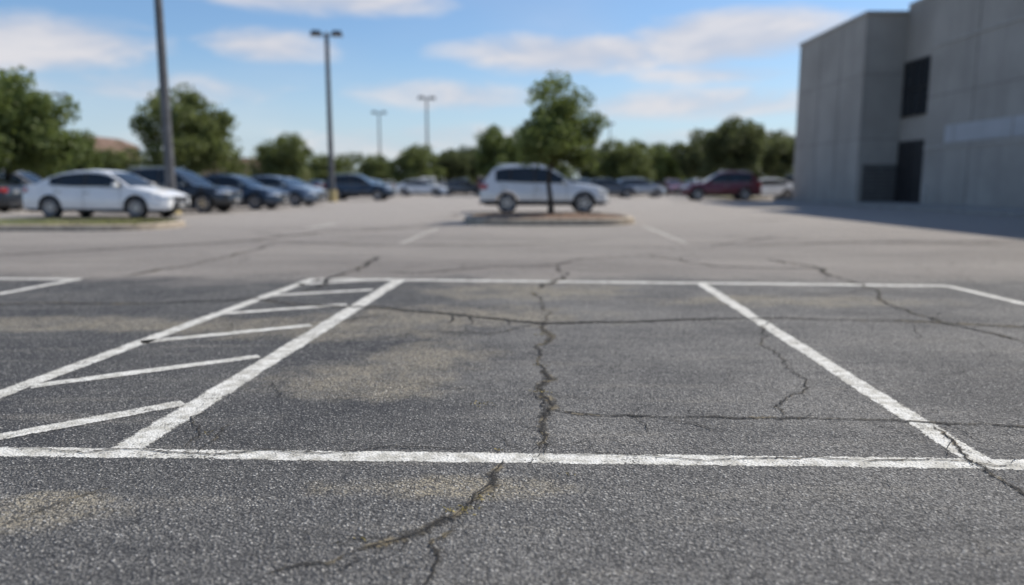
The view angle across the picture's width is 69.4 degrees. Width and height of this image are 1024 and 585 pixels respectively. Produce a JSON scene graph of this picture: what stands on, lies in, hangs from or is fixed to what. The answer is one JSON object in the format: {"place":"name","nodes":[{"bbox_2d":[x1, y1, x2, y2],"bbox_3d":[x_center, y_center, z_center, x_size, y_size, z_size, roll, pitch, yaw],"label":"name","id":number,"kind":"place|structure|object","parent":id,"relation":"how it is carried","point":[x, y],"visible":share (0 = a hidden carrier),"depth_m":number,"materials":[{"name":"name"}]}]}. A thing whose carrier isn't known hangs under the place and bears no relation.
{"place":"outdoors","nodes":[
{"label":"outdoors","id":0,"kind":"place"},
{"bbox_2d":[92,144,136,157],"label":"roof","id":1,"kind":"structure","parent":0,"point":[110,146],"depth_m":79.22,"materials":[{"name":"beige"}]},
{"bbox_2d":[0,0,916,178],"label":"sky","id":2,"kind":"structure","parent":0,"point":[660,71],"materials":[{"name":"blue"}]},
{"bbox_2d":[476,177,486,184],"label":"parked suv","id":3,"kind":"object","parent":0,"point":[480,180],"visible":0.16,"depth_m":73.30,"materials":[{"name":"grey paint"}]},
{"bbox_2d":[0,191,1023,584],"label":"parking lot","id":4,"kind":"structure","parent":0,"point":[344,403],"depth_m":3.90,"materials":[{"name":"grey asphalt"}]},
{"bbox_2d":[0,179,23,211],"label":"parked sedan","id":5,"kind":"object","parent":4,"relation":"on","point":[11,195],"visible":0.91,"depth_m":28.30,"materials":[{"name":"black paint"}]},
{"bbox_2d":[0,175,28,209],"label":"parked sedan","id":6,"kind":"object","parent":4,"relation":"on","point":[12,180],"visible":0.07,"depth_m":31.78,"materials":[{"name":"grey paint"}]},
{"bbox_2d":[0,170,42,183],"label":"parked suv","id":7,"kind":"object","parent":4,"relation":"on","point":[25,177],"visible":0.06,"depth_m":37.12,"materials":[{"name":"grey paint"}]},
{"bbox_2d":[3,145,50,179],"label":"tree","id":8,"kind":"object","parent":4,"relation":"on","point":[38,174],"visible":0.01,"depth_m":73.91,"materials":[{"name":"green plant"}]},
{"bbox_2d":[0,64,88,178],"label":"tree","id":9,"kind":"object","parent":4,"relation":"on","point":[29,120],"visible":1,"depth_m":31.94,"materials":[{"name":"green plant"}]},
{"bbox_2d":[53,93,66,128],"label":"street lamp","id":10,"kind":"object","parent":4,"relation":"on","point":[60,103],"visible":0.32,"depth_m":107.93,"materials":[{"name":"metal"}]},
{"bbox_2d":[47,128,106,176],"bbox_3d":[-30.367,-8.926,51.239,4.073,5.020,3.649,8,11,42],"label":"tree","id":11,"kind":"object","parent":4,"relation":"on","point":[91,159],"visible":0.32,"depth_m":50.75,"materials":[{"name":"green plant"}]},
{"bbox_2d":[0,218,185,230],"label":"grass island","id":12,"kind":"structure","parent":4,"relation":"on","point":[65,224],"depth_m":17.81,"materials":[{"name":"plant"}]},
{"bbox_2d":[22,170,190,218],"bbox_3d":[-13.246,-3.250,24.285,5.055,1.546,2.171,1,8,6],"label":"parked sedan","id":13,"kind":"object","parent":4,"relation":"on","point":[87,192],"visible":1,"depth_m":23.50,"materials":[{"name":"white paint"}]},
{"bbox_2d":[101,144,139,168],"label":"walls","id":14,"kind":"structure","parent":4,"relation":"on","point":[129,150],"depth_m":104.75,"materials":[{"name":"brown brick"}]},
{"bbox_2d":[72,136,141,147],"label":"roof","id":15,"kind":"structure","parent":14,"relation":"on","point":[105,141],"depth_m":101.21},
{"bbox_2d":[95,146,147,170],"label":"tree","id":16,"kind":"object","parent":4,"relation":"on","point":[114,161],"visible":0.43,"depth_m":68.08,"materials":[{"name":"green plant"}]},
{"bbox_2d":[154,0,180,214],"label":"street lamp","id":17,"kind":"object","parent":4,"relation":"on","point":[169,167],"visible":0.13,"depth_m":26.08,"materials":[{"name":"metal"}]},
{"bbox_2d":[124,167,242,212],"bbox_3d":[-12.896,-3.981,28.625,4.644,1.727,2.102,1,8,5],"label":"parked suv","id":18,"kind":"object","parent":4,"relation":"on","point":[206,196],"visible":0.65,"depth_m":27.85,"materials":[{"name":"blue paint"}]},
{"bbox_2d":[128,83,249,176],"bbox_3d":[-19.444,-8.996,44.834,6.974,6.984,6.781,-4,9,-26],"label":"tree","id":19,"kind":"object","parent":4,"relation":"on","point":[200,141],"visible":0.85,"depth_m":43.96,"materials":[{"name":"green plant"}]},
{"bbox_2d":[0,278,391,439],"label":"hatched access aisle","id":20,"kind":"object","parent":4,"relation":"on","point":[37,380],"visible":1,"depth_m":4.55,"materials":[{"name":"white paint"}]},
{"bbox_2d":[190,174,289,209],"bbox_3d":[-12.196,-4.380,32.104,4.908,1.501,2.108,1,8,6],"label":"parked sedan","id":21,"kind":"object","parent":4,"relation":"on","point":[256,195],"visible":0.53,"depth_m":31.28,"materials":[{"name":"blue paint"}]},
{"bbox_2d":[202,166,308,180],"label":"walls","id":22,"kind":"structure","parent":4,"relation":"on","point":[217,171],"depth_m":100.18,"materials":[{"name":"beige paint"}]},
{"bbox_2d":[214,158,303,165],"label":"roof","id":23,"kind":"structure","parent":22,"relation":"on","point":[245,160],"depth_m":100.54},
{"bbox_2d":[245,131,314,182],"bbox_3d":[-19.111,-10.670,61.437,5.718,5.438,5.560,-1,8,-6],"label":"tree","id":24,"kind":"object","parent":4,"relation":"on","point":[281,157],"visible":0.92,"depth_m":59.86,"materials":[{"name":"green plant"}]},
{"bbox_2d":[239,175,324,205],"bbox_3d":[-11.896,-5.109,37.051,4.908,1.501,2.108,1,8,8],"label":"parked sedan","id":25,"kind":"object","parent":4,"relation":"on","point":[299,194],"visible":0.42,"depth_m":36.21,"materials":[{"name":"blue paint"}]},
{"bbox_2d":[287,177,328,202],"bbox_3d":[-13.196,-5.998,43.085,4.908,1.501,2.108,1,8,6],"label":"parked sedan","id":26,"kind":"object","parent":4,"relation":"on","point":[326,194],"visible":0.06,"depth_m":42.95,"materials":[{"name":"silver paint"}]},
{"bbox_2d":[306,180,324,187],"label":"parked sedan","id":27,"kind":"object","parent":4,"relation":"on","point":[318,183],"visible":0.27,"depth_m":85.44,"materials":[{"name":"white paint"}]},
{"bbox_2d":[304,153,348,182],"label":"tree","id":28,"kind":"object","parent":4,"relation":"on","point":[318,165],"visible":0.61,"depth_m":97.49,"materials":[{"name":"green plant"}]},
{"bbox_2d":[310,30,342,201],"bbox_3d":[-10.900,-10.436,44.150,1.860,9.970,0.593,-1,8,-6],"label":"street lamp","id":29,"kind":"object","parent":4,"relation":"on","point":[332,190],"visible":1,"depth_m":44.01,"materials":[{"name":"metal"}]},
{"bbox_2d":[322,174,395,200],"bbox_3d":[-10.096,-6.994,49.004,4.692,1.744,2.124,1,8,4],"label":"parked suv","id":30,"kind":"object","parent":4,"relation":"on","point":[347,186],"visible":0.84,"depth_m":48.20,"materials":[{"name":"blue paint"}]},
{"bbox_2d":[349,179,401,197],"bbox_3d":[-11.396,-8.405,59.409,4.908,1.501,2.108,1,8,4],"label":"parked sedan","id":31,"kind":"object","parent":4,"relation":"on","point":[398,191],"visible":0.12,"depth_m":58.98,"materials":[{"name":"silver paint"}]},
{"bbox_2d":[371,111,385,155],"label":"street lamp","id":32,"kind":"object","parent":4,"relation":"on","point":[375,112],"visible":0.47,"depth_m":92.79,"materials":[{"name":"metal"}]},
{"bbox_2d":[358,152,400,182],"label":"tree","id":33,"kind":"object","parent":4,"relation":"on","point":[371,168],"visible":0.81,"depth_m":89.69,"materials":[{"name":"green plant"}]},
{"bbox_2d":[203,281,574,546],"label":"crack weeds","id":34,"kind":"object","parent":4,"relation":"on","point":[465,509],"visible":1,"depth_m":2.58,"materials":[{"name":"green plant"}]},
{"bbox_2d":[383,180,396,185],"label":"parked sedan","id":35,"kind":"object","parent":4,"relation":"on","point":[386,182],"visible":0.09,"depth_m":85.40,"materials":[{"name":"white paint"}]},
{"bbox_2d":[382,143,447,184],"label":"tree","id":36,"kind":"object","parent":4,"relation":"on","point":[410,163],"visible":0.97,"depth_m":75.86,"materials":[{"name":"green plant"}]},
{"bbox_2d":[393,179,449,195],"bbox_3d":[-7.996,-9.280,65.345,4.908,1.501,2.108,1,8,5],"label":"parked sedan","id":37,"kind":"object","parent":4,"relation":"on","point":[415,186],"visible":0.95,"depth_m":64.55,"materials":[{"name":"white paint"}]},
{"bbox_2d":[417,96,435,165],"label":"street lamp","id":38,"kind":"object","parent":4,"relation":"on","point":[429,98],"visible":0.48,"depth_m":78.00,"materials":[{"name":"metal"}]},
{"bbox_2d":[419,177,440,194],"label":"parked suv","id":39,"kind":"object","parent":4,"relation":"on","point":[433,180],"visible":0.2,"depth_m":73.10,"materials":[{"name":"paint"}]},
{"bbox_2d":[429,148,471,182],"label":"tree","id":40,"kind":"object","parent":4,"relation":"on","point":[455,163],"visible":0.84,"depth_m":81.73,"materials":[{"name":"green plant"}]},
{"bbox_2d":[437,179,479,195],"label":"parked sedan","id":41,"kind":"object","parent":4,"relation":"on","point":[461,186],"visible":0.68,"depth_m":68.47,"materials":[{"name":"grey paint"}]},
{"bbox_2d":[233,210,689,243],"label":"faded stall lines","id":42,"kind":"object","parent":4,"relation":"on","point":[420,235],"visible":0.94,"depth_m":16.75,"materials":[{"name":"paint"}]},
{"bbox_2d":[444,145,481,181],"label":"tree","id":43,"kind":"object","parent":4,"relation":"on","point":[474,175],"visible":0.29,"depth_m":92.37,"materials":[{"name":"green plant"}]},
{"bbox_2d":[473,124,523,195],"bbox_3d":[-1.321,-11.641,64.954,5.237,6.420,4.691,5,10,31],"label":"tree","id":44,"kind":"object","parent":4,"relation":"on","point":[494,147],"visible":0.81,"depth_m":63.99,"materials":[{"name":"green plant"}]},
{"bbox_2d":[0,278,1023,469],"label":"parking stall lines","id":45,"kind":"object","parent":4,"relation":"on","point":[189,409],"visible":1,"depth_m":3.05,"materials":[{"name":"white paint"}]},
{"bbox_2d":[0,204,1023,584],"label":"pavement cracks","id":46,"kind":"object","parent":4,"relation":"on","point":[496,468],"visible":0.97,"depth_m":3.64,"materials":[{"name":"black asphalt"}]},
{"bbox_2d":[0,278,1023,304],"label":"parking stall lines","id":47,"kind":"object","parent":4,"relation":"on","point":[953,287],"visible":1,"depth_m":7.88,"materials":[{"name":"white paint"}]},
{"bbox_2d":[513,133,558,171],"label":"tree","id":48,"kind":"object","parent":4,"relation":"on","point":[555,167],"visible":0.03,"depth_m":68.01,"materials":[{"name":"green plant"}]},
{"bbox_2d":[479,164,609,212],"bbox_3d":[1.224,-3.990,28.321,4.931,1.833,2.233,0,8,0],"label":"parked suv","id":49,"kind":"object","parent":4,"relation":"on","point":[527,186],"visible":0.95,"depth_m":27.46,"materials":[{"name":"paint"}]},
{"bbox_2d":[464,213,634,225],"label":"planting island","id":50,"kind":"structure","parent":4,"relation":"on","point":[551,219],"depth_m":19.84,"materials":[{"name":"concrete"}]},
{"bbox_2d":[512,70,608,212],"bbox_3d":[1.498,-4.322,21.541,2.620,4.178,3.299,2,9,14],"label":"tree","id":51,"kind":"object","parent":50,"relation":"on","point":[552,134],"visible":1,"depth_m":20.95,"materials":[{"name":"green plant"}]},
{"bbox_2d":[568,179,585,183],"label":"parked sedan","id":52,"kind":"object","parent":4,"relation":"on","point":[576,181],"visible":0.02,"depth_m":60.63,"materials":[{"name":"silver paint"}]},
{"bbox_2d":[570,147,609,179],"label":"tree","id":53,"kind":"object","parent":4,"relation":"on","point":[586,174],"visible":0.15,"depth_m":89.33,"materials":[{"name":"green plant"}]},
{"bbox_2d":[581,178,639,197],"bbox_3d":[7.404,-8.113,57.431,4.908,1.501,2.108,0,8,0],"label":"parked sedan","id":54,"kind":"object","parent":4,"relation":"on","point":[613,187],"visible":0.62,"depth_m":56.62,"materials":[{"name":"grey paint"}]},
{"bbox_2d":[591,137,658,181],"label":"tree","id":55,"kind":"object","parent":4,"relation":"on","point":[622,160],"visible":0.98,"depth_m":69.96,"materials":[{"name":"green plant"}]},
{"bbox_2d":[616,178,665,196],"bbox_3d":[10.204,-8.432,59.406,4.228,1.556,2.048,-1,8,-5],"label":"parked hatchback","id":56,"kind":"object","parent":4,"relation":"on","point":[645,187],"visible":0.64,"depth_m":58.65,"materials":[{"name":"silver paint"}]},
{"bbox_2d":[649,178,663,184],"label":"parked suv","id":57,"kind":"object","parent":4,"relation":"on","point":[657,182],"visible":0.08,"depth_m":85.38,"materials":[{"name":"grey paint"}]},
{"bbox_2d":[644,142,685,180],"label":"tree","id":58,"kind":"object","parent":4,"relation":"on","point":[665,165],"visible":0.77,"depth_m":85.55,"materials":[{"name":"green plant"}]},
{"bbox_2d":[658,179,684,194],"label":"parked sedan","id":59,"kind":"object","parent":4,"relation":"on","point":[671,185],"visible":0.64,"depth_m":70.02,"materials":[{"name":"red paint"}]},
{"bbox_2d":[666,136,720,178],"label":"tree","id":60,"kind":"object","parent":4,"relation":"on","point":[688,156],"visible":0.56,"depth_m":79.94,"materials":[{"name":"green plant"}]},
{"bbox_2d":[678,171,761,200],"bbox_3d":[13.596,-7.009,48.497,5.170,1.922,2.341,1,8,4],"label":"parked suv","id":61,"kind":"object","parent":4,"relation":"on","point":[727,183],"visible":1,"depth_m":47.58,"materials":[{"name":"red paint"}]},
{"bbox_2d":[687,114,774,179],"bbox_3d":[19.008,-11.985,64.637,7.579,7.082,7.215,3,9,18],"label":"tree","id":62,"kind":"object","parent":4,"relation":"on","point":[731,144],"visible":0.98,"depth_m":63.44,"materials":[{"name":"green plant"}]},
{"bbox_2d":[741,178,792,198],"bbox_3d":[18.596,-7.676,54.463,4.908,1.501,2.108,0,8,0],"label":"parked sedan","id":63,"kind":"object","parent":4,"relation":"on","point":[778,188],"visible":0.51,"depth_m":53.64,"materials":[{"name":"white paint"}]},
{"bbox_2d":[743,129,794,179],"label":"tree","id":64,"kind":"object","parent":4,"relation":"on","point":[777,160],"visible":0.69,"depth_m":69.38,"materials":[{"name":"green plant"}]},
{"bbox_2d":[689,179,703,188],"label":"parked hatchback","id":65,"kind":"object","parent":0,"point":[695,180],"visible":0.06,"depth_m":70.98,"materials":[{"name":"white paint"}]},
{"bbox_2d":[703,196,772,199],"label":"grass island","id":66,"kind":"structure","parent":0,"point":[732,198],"depth_m":51.15,"materials":[{"name":"concrete"}]},
{"bbox_2d":[783,174,792,197],"bbox_3d":[21.600,-8.106,56.425,2.168,1.780,4.788,0,8,0],"label":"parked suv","id":67,"kind":"object","parent":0,"point":[789,178],"visible":0.04,"depth_m":55.56,"materials":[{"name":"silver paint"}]},
{"bbox_2d":[773,199,1023,216],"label":"sidewalk","id":68,"kind":"structure","parent":0,"point":[1010,212],"depth_m":31.57,"materials":[{"name":"concrete"}]},
{"bbox_2d":[923,185,927,203],"bbox_3d":[19.400,-4.595,34.701,0.160,0.910,0.160,0,8,0],"label":"bollard","id":69,"kind":"object","parent":68,"relation":"on","point":[925,194],"visible":1,"depth_m":34.65,"materials":[{"name":"grey metal"}]},
{"bbox_2d":[792,0,1023,208],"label":"building","id":70,"kind":"structure","parent":0,"point":[867,108],"depth_m":36.55,"materials":[{"name":"concrete"}]},
{"bbox_2d":[860,139,924,202],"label":"doors","id":71,"kind":"structure","parent":70,"relation":"attached to","point":[900,180],"depth_m":38.68,"materials":[{"name":"metal"}]},
{"bbox_2d":[795,1,1023,205],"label":"panel joints","id":72,"kind":"object","parent":70,"relation":"attached to","point":[896,74],"visible":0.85,"depth_m":38.26,"materials":[{"name":"grey concrete"}]},
{"bbox_2d":[799,0,1023,148],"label":"parapet caps","id":73,"kind":"object","parent":70,"relation":"attached to","point":[933,46],"visible":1,"depth_m":34.63,"materials":[{"name":"grey metal"}]},
{"bbox_2d":[900,55,930,117],"bbox_3d":[20.233,-10.249,36.950,0.075,2.770,2.610,0,8,0],"label":"window frame","id":74,"kind":"object","parent":70,"relation":"attached to","point":[912,88],"visible":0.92,"depth_m":37.22,"materials":[{"name":"black metal"}]},
{"bbox_2d":[902,57,930,115],"bbox_3d":[20.280,-10.249,36.950,0.060,2.600,2.500,0,8,0],"label":"window","id":75,"kind":"structure","parent":74,"relation":"in","point":[916,91],"depth_m":37.00,"materials":[{"name":"glass"}]},
{"bbox_2d":[944,115,1023,142],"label":"ribbon window","id":76,"kind":"structure","parent":70,"relation":"attached to","point":[987,129],"depth_m":31.23,"materials":[{"name":"grey glass"}]},
{"bbox_2d":[952,116,1013,142],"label":"ribbon mullions","id":77,"kind":"object","parent":76,"relation":"attached to","point":[1011,129],"visible":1,"depth_m":29.58,"materials":[{"name":"grey metal"}]},
{"label":"ground","id":78,"kind":"structure","parent":0,"visible":0},
{"bbox_2d":[115,140,793,184],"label":"distant tree line","id":79,"kind":"object","parent":78,"relation":"on","point":[565,171],"visible":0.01,"depth_m":121.79,"materials":[{"name":"green plant"}]}
]}

